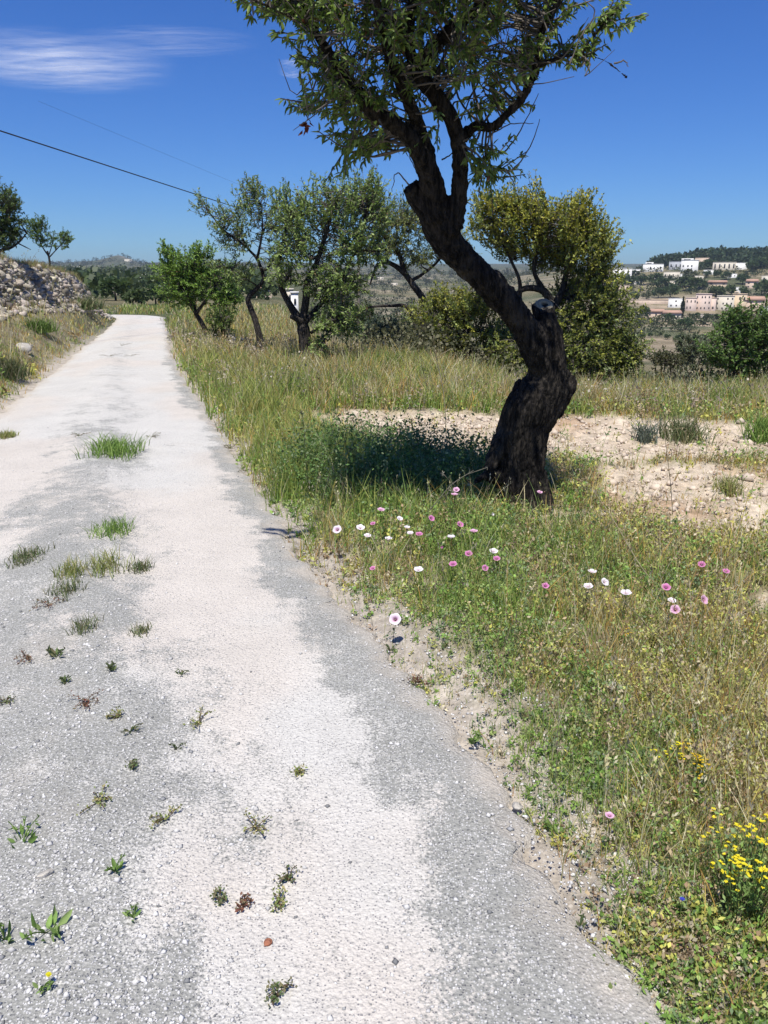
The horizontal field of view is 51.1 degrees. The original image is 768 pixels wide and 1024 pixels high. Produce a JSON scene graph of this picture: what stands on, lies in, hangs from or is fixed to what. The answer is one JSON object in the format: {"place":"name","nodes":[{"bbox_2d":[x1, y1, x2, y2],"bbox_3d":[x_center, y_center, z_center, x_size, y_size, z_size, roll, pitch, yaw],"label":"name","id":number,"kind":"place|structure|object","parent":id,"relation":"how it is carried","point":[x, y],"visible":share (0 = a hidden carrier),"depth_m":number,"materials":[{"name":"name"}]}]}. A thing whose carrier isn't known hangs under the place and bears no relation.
{"place":"outdoors","nodes":[
{"label":"outdoors","id":0,"kind":"place"},
{"bbox_2d":[0,315,665,1023],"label":"road","id":1,"kind":"structure","parent":0,"point":[92,387],"depth_m":2.66,"materials":[{"name":"asphalt"}]},
{"bbox_2d":[0,920,13,942],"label":"weed","id":2,"kind":"object","parent":1,"relation":"on","point":[8,937],"visible":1,"depth_m":1.98,"materials":[{"name":"green plant"}]},
{"bbox_2d":[0,428,18,439],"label":"grass tuft","id":3,"kind":"object","parent":1,"relation":"on","point":[7,434],"visible":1,"depth_m":8.50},
{"bbox_2d":[7,814,39,848],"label":"weed","id":4,"kind":"object","parent":1,"relation":"on","point":[32,838],"visible":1,"depth_m":2.34,"materials":[{"name":"green plant"}]},
{"bbox_2d":[0,542,54,568],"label":"grass tuft","id":5,"kind":"object","parent":1,"relation":"on","point":[19,556],"visible":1,"depth_m":4.71,"materials":[{"name":"plant"}]},
{"bbox_2d":[32,972,53,993],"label":"weed","id":6,"kind":"object","parent":1,"relation":"on","point":[49,982],"visible":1,"depth_m":1.82,"materials":[{"name":"green plant"}]},
{"bbox_2d":[36,868,53,878],"bbox_3d":[-0.922,0.986,2.186,0.048,0.025,0.022,-14,21,-41],"label":"rock","id":7,"kind":"object","parent":1,"relation":"on","point":[45,873],"visible":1,"depth_m":2.18,"materials":[{"name":"stone"}]},
{"bbox_2d":[19,904,72,941],"bbox_3d":[-0.829,1.019,1.984,0.102,0.055,0.123,0,16,0],"label":"weed","id":8,"kind":"object","parent":1,"relation":"on","point":[51,919],"visible":1,"depth_m":2.00,"materials":[{"name":"green plant"}]},
{"bbox_2d":[45,644,65,657],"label":"weed","id":9,"kind":"object","parent":1,"relation":"on","point":[53,653],"visible":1,"depth_m":3.46,"materials":[{"name":"green plant"}]},
{"bbox_2d":[36,576,90,602],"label":"grass tuft","id":10,"kind":"object","parent":1,"relation":"on","point":[66,588],"visible":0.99,"depth_m":4.16,"materials":[{"name":"plant"}]},
{"bbox_2d":[45,552,90,580],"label":"grass tuft","id":11,"kind":"object","parent":1,"relation":"on","point":[72,571],"visible":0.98,"depth_m":4.39,"materials":[{"name":"plant"}]},
{"bbox_2d":[60,611,105,635],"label":"grass tuft","id":12,"kind":"object","parent":1,"relation":"on","point":[81,624],"visible":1,"depth_m":3.73,"materials":[{"name":"plant"}]},
{"bbox_2d":[68,689,103,709],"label":"weed","id":13,"kind":"object","parent":1,"relation":"on","point":[86,703],"visible":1,"depth_m":3.07,"materials":[{"name":"brown plant"}]},
{"bbox_2d":[76,781,112,815],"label":"weed","id":14,"kind":"object","parent":1,"relation":"on","point":[97,800],"visible":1,"depth_m":2.49,"materials":[{"name":"green plant"}]},
{"bbox_2d":[70,543,135,578],"bbox_3d":[-1.563,0.260,4.538,0.350,0.125,0.426,0,16,0],"label":"grass tuft","id":15,"kind":"object","parent":1,"relation":"on","point":[97,565],"visible":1,"depth_m":4.51,"materials":[{"name":"plant"}]},
{"bbox_2d":[77,513,135,540],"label":"grass tuft","id":16,"kind":"object","parent":1,"relation":"on","point":[112,527],"visible":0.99,"depth_m":5.18,"materials":[{"name":"plant"}]},
{"bbox_2d":[69,429,152,460],"bbox_3d":[-2.599,-0.659,7.644,0.757,0.216,0.903,-3,16,-9],"label":"grass tuft","id":17,"kind":"object","parent":1,"relation":"on","point":[117,448],"visible":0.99,"depth_m":7.55,"materials":[{"name":"plant"}]},
{"bbox_2d":[106,706,123,720],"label":"weed","id":18,"kind":"object","parent":1,"relation":"on","point":[119,712],"visible":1,"depth_m":2.98,"materials":[{"name":"green plant"}]},
{"bbox_2d":[104,853,125,873],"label":"weed","id":19,"kind":"object","parent":1,"relation":"on","point":[114,868],"visible":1,"depth_m":2.21,"materials":[{"name":"green plant"}]},
{"bbox_2d":[122,902,140,920],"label":"weed","id":20,"kind":"object","parent":1,"relation":"on","point":[132,915],"visible":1,"depth_m":2.06,"materials":[{"name":"green plant"}]},
{"bbox_2d":[124,556,154,574],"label":"grass tuft","id":21,"kind":"object","parent":1,"relation":"on","point":[138,565],"visible":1,"depth_m":4.56,"materials":[{"name":"plant"}]},
{"bbox_2d":[127,620,156,637],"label":"grass tuft","id":22,"kind":"object","parent":1,"relation":"on","point":[139,628],"visible":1,"depth_m":3.73,"materials":[{"name":"plant"}]},
{"bbox_2d":[148,803,182,829],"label":"weed","id":23,"kind":"object","parent":1,"relation":"on","point":[161,815],"visible":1,"depth_m":2.44,"materials":[{"name":"green plant"}]},
{"bbox_2d":[183,707,214,728],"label":"weed","id":24,"kind":"object","parent":1,"relation":"on","point":[199,720],"visible":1,"depth_m":3.00,"materials":[{"name":"green plant"}]},
{"bbox_2d":[209,884,229,906],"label":"weed","id":25,"kind":"object","parent":1,"relation":"on","point":[222,898],"visible":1,"depth_m":2.13,"materials":[{"name":"green plant"}]},
{"bbox_2d":[235,892,254,911],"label":"weed","id":26,"kind":"object","parent":1,"relation":"on","point":[243,902],"visible":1,"depth_m":2.12,"materials":[{"name":"brown plant"}]},
{"bbox_2d":[243,808,271,835],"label":"weed","id":27,"kind":"object","parent":1,"relation":"on","point":[257,827],"visible":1,"depth_m":2.42,"materials":[{"name":"green plant"}]},
{"bbox_2d":[270,885,287,911],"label":"weed","id":28,"kind":"object","parent":1,"relation":"on","point":[278,904],"visible":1,"depth_m":2.12,"materials":[{"name":"green plant"}]},
{"bbox_2d":[264,976,296,1008],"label":"weed","id":29,"kind":"object","parent":1,"relation":"on","point":[277,985],"visible":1,"depth_m":1.86,"materials":[{"name":"green plant"}]},
{"bbox_2d":[273,863,301,887],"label":"weed","id":30,"kind":"object","parent":1,"relation":"on","point":[287,876],"visible":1,"depth_m":2.21,"materials":[{"name":"green plant"}]},
{"bbox_2d":[0,255,767,1023],"bbox_3d":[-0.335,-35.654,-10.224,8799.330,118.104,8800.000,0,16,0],"label":"ground","id":31,"kind":"structure","parent":0,"point":[418,655],"depth_m":4.67,"materials":[{"name":"soil"}]},
{"bbox_2d":[0,176,30,254],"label":"almond tree","id":32,"kind":"object","parent":31,"relation":"on","point":[8,202],"visible":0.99,"depth_m":23.01,"materials":[{"name":"green plant"}]},
{"bbox_2d":[0,351,38,379],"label":"grass clump","id":33,"kind":"object","parent":31,"relation":"on","point":[11,368],"visible":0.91,"depth_m":12.95,"materials":[{"name":"plant"}]},
{"bbox_2d":[16,343,32,354],"bbox_3d":[-7.100,-3.192,15.800,0.372,0.261,0.363,0,16,0],"label":"rock","id":34,"kind":"object","parent":31,"relation":"on","point":[27,347],"visible":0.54,"depth_m":15.71,"materials":[{"name":"stone"}]},
{"bbox_2d":[18,316,63,333],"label":"grass clump","id":35,"kind":"object","parent":31,"relation":"on","point":[47,326],"visible":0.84,"depth_m":19.24,"materials":[{"name":"plant"}]},
{"bbox_2d":[25,212,74,265],"bbox_3d":[-12.586,-10.088,30.414,1.869,2.364,0.966,0,16,0],"label":"almond tree","id":36,"kind":"object","parent":31,"relation":"on","point":[35,226],"visible":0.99,"depth_m":30.24,"materials":[{"name":"green plant"}]},
{"bbox_2d":[0,258,110,322],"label":"dry stone wall","id":37,"kind":"structure","parent":31,"relation":"on","point":[37,285],"depth_m":24.04,"materials":[{"name":"stone"}]},
{"bbox_2d":[0,252,105,313],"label":"wall top grass","id":38,"kind":"structure","parent":37,"relation":"on","point":[35,262],"depth_m":25.28,"materials":[{"name":"plant"}]},
{"bbox_2d":[71,295,110,310],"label":"grass clump","id":39,"kind":"object","parent":31,"relation":"on","point":[92,304],"visible":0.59,"depth_m":28.77,"materials":[{"name":"plant"}]},
{"bbox_2d":[97,275,132,300],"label":"tree","id":40,"kind":"object","parent":31,"relation":"on","point":[112,283],"visible":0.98,"depth_m":89.91,"materials":[{"name":"green plant"}]},
{"bbox_2d":[125,287,149,305],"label":"tree","id":41,"kind":"object","parent":31,"relation":"on","point":[132,293],"visible":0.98,"depth_m":74.50,"materials":[{"name":"green plant"}]},
{"bbox_2d":[28,253,263,265],"bbox_3d":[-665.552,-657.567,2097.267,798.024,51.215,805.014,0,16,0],"label":"distant peak scrub","id":42,"kind":"object","parent":31,"relation":"on","point":[83,263],"visible":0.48,"depth_m":1999.04,"materials":[{"name":"green plant"}]},
{"bbox_2d":[139,283,165,304],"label":"tree","id":43,"kind":"object","parent":31,"relation":"on","point":[151,287],"visible":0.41,"depth_m":77.86,"materials":[{"name":"green plant"}]},
{"bbox_2d":[52,263,278,299],"bbox_3d":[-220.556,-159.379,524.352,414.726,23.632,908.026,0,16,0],"label":"slope woodland","id":44,"kind":"object","parent":31,"relation":"on","point":[92,274],"visible":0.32,"depth_m":109.53,"materials":[{"name":"green plant"}]},
{"bbox_2d":[154,292,180,303],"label":"tree","id":45,"kind":"object","parent":31,"relation":"on","point":[160,297],"visible":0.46,"depth_m":71.65,"materials":[{"name":"green plant"}]},
{"bbox_2d":[147,238,244,337],"bbox_3d":[-5.303,-6.246,22.672,2.697,2.848,1.586,0,16,0],"label":"almond tree","id":46,"kind":"object","parent":31,"relation":"on","point":[176,276],"visible":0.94,"depth_m":22.36,"materials":[{"name":"green plant"}]},
{"bbox_2d":[202,304,238,344],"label":"shrub","id":47,"kind":"object","parent":31,"relation":"on","point":[219,317],"visible":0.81,"depth_m":20.78,"materials":[{"name":"green plant"}]},
{"bbox_2d":[188,172,304,347],"bbox_3d":[-2.985,-5.441,17.804,2.512,3.887,1.675,0,16,0],"label":"almond tree","id":48,"kind":"object","parent":31,"relation":"on","point":[238,234],"visible":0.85,"depth_m":17.47,"materials":[{"name":"green plant"}]},
{"bbox_2d":[290,291,298,310],"bbox_3d":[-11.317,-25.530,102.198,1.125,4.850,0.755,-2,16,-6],"label":"house","id":49,"kind":"structure","parent":31,"relation":"on","point":[294,297],"depth_m":101.49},
{"bbox_2d":[263,163,397,357],"bbox_3d":[-0.991,-4.692,15.450,2.536,3.827,2.209,0,16,0],"label":"almond tree","id":50,"kind":"object","parent":31,"relation":"on","point":[353,207],"visible":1,"depth_m":15.17,"materials":[{"name":"green plant"}]},
{"bbox_2d":[320,345,374,362],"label":"grass clump","id":51,"kind":"object","parent":31,"relation":"on","point":[342,351],"visible":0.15,"depth_m":15.35,"materials":[{"name":"plant"}]},
{"bbox_2d":[357,253,359,323],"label":"utility pole","id":52,"kind":"object","parent":31,"relation":"on","point":[358,300],"depth_m":59.80,"materials":[{"name":"brown wood"}]},
{"bbox_2d":[0,130,332,238],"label":"overhead cable","id":53,"kind":"object","parent":52,"relation":"attached to","point":[105,164],"visible":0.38,"depth_m":22.06,"materials":[{"name":"rubber"}]},
{"bbox_2d":[0,301,718,389],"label":"dry grass","id":54,"kind":"structure","parent":31,"relation":"on","point":[242,310],"depth_m":24.51,"materials":[{"name":"plant"}]},
{"bbox_2d":[350,299,377,344],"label":"shrub","id":55,"kind":"object","parent":31,"relation":"on","point":[369,313],"visible":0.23,"depth_m":26.05,"materials":[{"name":"green plant"}]},
{"bbox_2d":[255,404,495,506],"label":"tall weeds","id":56,"kind":"object","parent":31,"relation":"on","point":[414,437],"visible":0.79,"depth_m":6.29,"materials":[{"name":"green plant"}]},
{"bbox_2d":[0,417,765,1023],"bbox_3d":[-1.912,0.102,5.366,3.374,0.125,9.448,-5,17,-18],"label":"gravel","id":57,"kind":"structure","parent":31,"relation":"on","point":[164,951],"depth_m":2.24,"materials":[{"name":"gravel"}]},
{"bbox_2d":[0,337,767,519],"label":"meadow grass","id":58,"kind":"structure","parent":31,"relation":"on","point":[257,399],"depth_m":10.67,"materials":[{"name":"plant"}]},
{"bbox_2d":[0,251,767,418],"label":"dry stalks","id":59,"kind":"object","parent":31,"relation":"on","point":[185,333],"visible":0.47,"depth_m":13.49,"materials":[{"name":"beige plant"}]},
{"bbox_2d":[358,310,411,349],"bbox_3d":[0.005,-5.293,24.482,1.766,1.673,1.689,-7,17,-22],"label":"shrub","id":60,"kind":"object","parent":31,"relation":"on","point":[381,325],"visible":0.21,"depth_m":24.27,"materials":[{"name":"green plant"}]},
{"bbox_2d":[388,613,400,643],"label":"bindweed flower","id":61,"kind":"object","parent":31,"relation":"on","point":[395,619],"visible":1,"depth_m":3.64,"materials":[{"name":"white plant"}]},
{"bbox_2d":[26,325,767,419],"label":"dead brush","id":62,"kind":"object","parent":31,"relation":"on","point":[490,380],"visible":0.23,"depth_m":12.01,"materials":[{"name":"brown plant"}]},
{"bbox_2d":[355,184,482,346],"bbox_3d":[0.839,-6.466,22.028,3.729,4.742,2.364,0,16,0],"label":"almond tree","id":63,"kind":"object","parent":31,"relation":"on","point":[408,222],"visible":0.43,"depth_m":21.75,"materials":[{"name":"green plant"}]},
{"bbox_2d":[225,0,648,514],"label":"almond tree","id":64,"kind":"object","parent":31,"relation":"on","point":[538,399],"visible":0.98,"depth_m":4.59,"materials":[{"name":"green plant"}]},
{"bbox_2d":[299,265,577,346],"bbox_3d":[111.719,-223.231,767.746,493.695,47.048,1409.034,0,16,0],"label":"hazy slope scrub","id":65,"kind":"object","parent":31,"relation":"on","point":[506,274],"visible":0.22,"depth_m":750.22,"materials":[{"name":"green plant"}]},
{"bbox_2d":[417,466,487,519],"bbox_3d":[0.407,-0.078,5.155,0.546,0.404,0.171,-3,16,-12],"label":"dead stem","id":66,"kind":"object","parent":31,"relation":"on","point":[450,485],"visible":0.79,"depth_m":5.17,"materials":[{"name":"brown plant"}]},
{"bbox_2d":[399,280,525,376],"bbox_3d":[1.937,-4.237,18.526,3.201,2.786,2.240,0,16,0],"label":"carob tree","id":67,"kind":"object","parent":31,"relation":"on","point":[465,310],"visible":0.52,"depth_m":18.20,"materials":[{"name":"green plant"}]},
{"bbox_2d":[468,730,485,743],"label":"weed","id":68,"kind":"object","parent":31,"relation":"on","point":[473,740],"visible":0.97,"depth_m":2.90,"materials":[{"name":"green plant"}]},
{"bbox_2d":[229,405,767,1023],"bbox_3d":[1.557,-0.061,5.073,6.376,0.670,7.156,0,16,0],"label":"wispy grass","id":69,"kind":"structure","parent":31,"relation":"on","point":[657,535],"depth_m":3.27,"materials":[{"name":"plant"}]},
{"bbox_2d":[235,439,767,1023],"bbox_3d":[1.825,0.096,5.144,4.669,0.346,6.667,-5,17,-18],"label":"weeds","id":70,"kind":"object","parent":31,"relation":"on","point":[699,979],"visible":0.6,"depth_m":3.19,"materials":[{"name":"green plant"}]},
{"bbox_2d":[256,411,767,898],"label":"seed stalks","id":71,"kind":"object","parent":31,"relation":"on","point":[606,762],"visible":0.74,"depth_m":2.93,"materials":[{"name":"beige plant"}]},
{"bbox_2d":[338,315,732,388],"bbox_3d":[11.526,-11.745,63.415,45.481,10.923,93.985,9,18,29],"label":"slope scrub","id":72,"kind":"object","parent":31,"relation":"on","point":[414,339],"visible":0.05,"depth_m":16.95,"materials":[{"name":"green plant"}]},
{"bbox_2d":[315,409,767,534],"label":"soil clods","id":73,"kind":"object","parent":31,"relation":"on","point":[655,487],"visible":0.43,"depth_m":7.86,"materials":[{"name":"soil"}]},
{"bbox_2d":[461,169,655,385],"bbox_3d":[3.550,-4.489,16.913,4.143,5.131,2.828,0,16,0],"label":"carob tree","id":74,"kind":"object","parent":31,"relation":"on","point":[574,234],"visible":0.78,"depth_m":16.49,"materials":[{"name":"green plant"}]},
{"bbox_2d":[544,818,573,836],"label":"weed","id":75,"kind":"object","parent":31,"relation":"on","point":[549,826],"visible":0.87,"depth_m":2.45,"materials":[{"name":"green plant"}]},
{"bbox_2d":[602,812,617,853],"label":"bindweed flower","id":76,"kind":"object","parent":31,"relation":"on","point":[609,815],"visible":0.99,"depth_m":2.30,"materials":[{"name":"pink plant"}]},
{"bbox_2d":[613,904,649,929],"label":"weed","id":77,"kind":"object","parent":31,"relation":"on","point":[615,918],"visible":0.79,"depth_m":2.09,"materials":[{"name":"green plant"}]},
{"bbox_2d":[623,413,671,444],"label":"grass clump","id":78,"kind":"object","parent":31,"relation":"on","point":[641,432],"visible":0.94,"depth_m":8.57,"materials":[{"name":"plant"}]},
{"bbox_2d":[630,300,667,303],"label":"retaining wall","id":79,"kind":"structure","parent":31,"relation":"on","point":[652,301],"depth_m":491.31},
{"bbox_2d":[643,262,663,271],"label":"house","id":80,"kind":"structure","parent":31,"relation":"on","point":[649,265],"depth_m":683.03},
{"bbox_2d":[647,272,663,284],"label":"tree","id":81,"kind":"object","parent":31,"relation":"on","point":[656,275],"visible":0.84,"depth_m":578.39,"materials":[{"name":"green plant"}]},
{"bbox_2d":[558,313,765,369],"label":"valley scrub","id":82,"kind":"object","parent":31,"relation":"on","point":[673,322],"visible":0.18,"depth_m":353.30,"materials":[{"name":"green plant"}]},
{"bbox_2d":[650,741,684,780],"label":"yellow wildflower","id":83,"kind":"object","parent":31,"relation":"on","point":[674,755],"visible":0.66,"depth_m":2.58,"materials":[{"name":"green plant"}]},
{"bbox_2d":[646,345,688,384],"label":"shrub","id":84,"kind":"object","parent":31,"relation":"on","point":[663,357],"visible":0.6,"depth_m":22.52,"materials":[{"name":"green plant"}]},
{"bbox_2d":[573,259,767,298],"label":"hillside scrub","id":85,"kind":"object","parent":31,"relation":"on","point":[696,290],"visible":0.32,"depth_m":610.60,"materials":[{"name":"green plant"}]},
{"bbox_2d":[663,283,681,297],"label":"tree","id":86,"kind":"object","parent":31,"relation":"on","point":[673,288],"visible":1,"depth_m":516.38,"materials":[{"name":"green plant"}]},
{"bbox_2d":[668,298,682,307],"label":"house","id":87,"kind":"structure","parent":31,"relation":"on","point":[674,302],"depth_m":472.81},
{"bbox_2d":[677,317,693,329],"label":"tree","id":88,"kind":"object","parent":31,"relation":"on","point":[687,321],"visible":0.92,"depth_m":335.62,"materials":[{"name":"green plant"}]},
{"bbox_2d":[652,407,722,444],"bbox_3d":[3.261,-0.929,8.572,0.873,0.344,1.013,0,16,0],"label":"grass clump","id":89,"kind":"object","parent":31,"relation":"on","point":[681,434],"visible":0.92,"depth_m":8.53,"materials":[{"name":"plant"}]},
{"bbox_2d":[680,258,698,271],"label":"house","id":90,"kind":"structure","parent":31,"relation":"on","point":[689,263],"depth_m":669.67,"materials":[{"name":"paint"}]},
{"bbox_2d":[685,297,696,310],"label":"house","id":91,"kind":"structure","parent":31,"relation":"on","point":[690,303],"depth_m":459.97,"materials":[{"name":"paint"}]},
{"bbox_2d":[666,329,716,386],"bbox_3d":[9.132,-4.079,23.781,1.508,2.584,1.471,14,21,41],"label":"shrub","id":92,"kind":"object","parent":31,"relation":"on","point":[690,350],"visible":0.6,"depth_m":23.52,"materials":[{"name":"green plant"}]},
{"bbox_2d":[684,276,702,289],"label":"tree","id":93,"kind":"object","parent":31,"relation":"on","point":[694,281],"visible":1,"depth_m":547.35,"materials":[{"name":"green plant"}]},
{"bbox_2d":[682,742,711,795],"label":"yellow wildflower","id":94,"kind":"object","parent":31,"relation":"on","point":[699,765],"visible":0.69,"depth_m":2.50,"materials":[{"name":"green plant"}]},
{"bbox_2d":[696,293,712,310],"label":"house","id":95,"kind":"structure","parent":31,"relation":"on","point":[704,300],"depth_m":459.60,"materials":[{"name":"paint"}]},
{"bbox_2d":[646,245,767,267],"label":"ridge woodland","id":96,"kind":"object","parent":31,"relation":"on","point":[724,254],"visible":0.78,"depth_m":727.26,"materials":[{"name":"green plant"}]},
{"bbox_2d":[708,280,727,286],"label":"house","id":97,"kind":"structure","parent":31,"relation":"on","point":[723,283],"depth_m":559.20,"materials":[{"name":"paint"}]},
{"bbox_2d":[712,262,735,269],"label":"house","id":98,"kind":"structure","parent":31,"relation":"on","point":[728,265],"depth_m":672.73,"materials":[{"name":"paint"}]},
{"bbox_2d":[716,295,734,310],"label":"house","id":99,"kind":"structure","parent":31,"relation":"on","point":[722,300],"depth_m":462.65,"materials":[{"name":"paint"}]},
{"bbox_2d":[693,295,767,389],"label":"bushy tree","id":100,"kind":"object","parent":31,"relation":"on","point":[739,326],"visible":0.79,"depth_m":18.38,"materials":[{"name":"green plant"}]},
{"bbox_2d":[706,470,755,497],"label":"grass clump","id":101,"kind":"object","parent":31,"relation":"on","point":[730,487],"visible":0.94,"depth_m":6.26,"materials":[{"name":"plant"}]},
{"bbox_2d":[701,807,767,930],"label":"yellow wildflower","id":102,"kind":"object","parent":31,"relation":"on","point":[734,895],"visible":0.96,"depth_m":2.00,"materials":[{"name":"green plant"}]},
{"bbox_2d":[733,291,747,310],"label":"house","id":103,"kind":"structure","parent":31,"relation":"on","point":[737,295],"depth_m":463.55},
{"bbox_2d":[728,404,767,444],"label":"grass clump","id":104,"kind":"object","parent":31,"relation":"on","point":[758,425],"visible":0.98,"depth_m":8.48,"materials":[{"name":"plant"}]},
{"bbox_2d":[746,296,765,310],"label":"house","id":105,"kind":"structure","parent":31,"relation":"on","point":[759,299],"depth_m":461.40,"materials":[{"name":"paint"}]},
{"bbox_2d":[751,279,767,294],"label":"tree","id":106,"kind":"object","parent":31,"relation":"on","point":[758,285],"visible":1,"depth_m":515.90,"materials":[{"name":"green plant"}]},
{"bbox_2d":[0,0,767,263],"label":"sky","id":107,"kind":"structure","parent":0,"point":[676,147],"materials":[{"name":"blue"}]},
{"bbox_2d":[251,449,767,1023],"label":"grass","id":108,"kind":"structure","parent":0,"point":[353,511],"depth_m":3.70,"materials":[{"name":"plant"}]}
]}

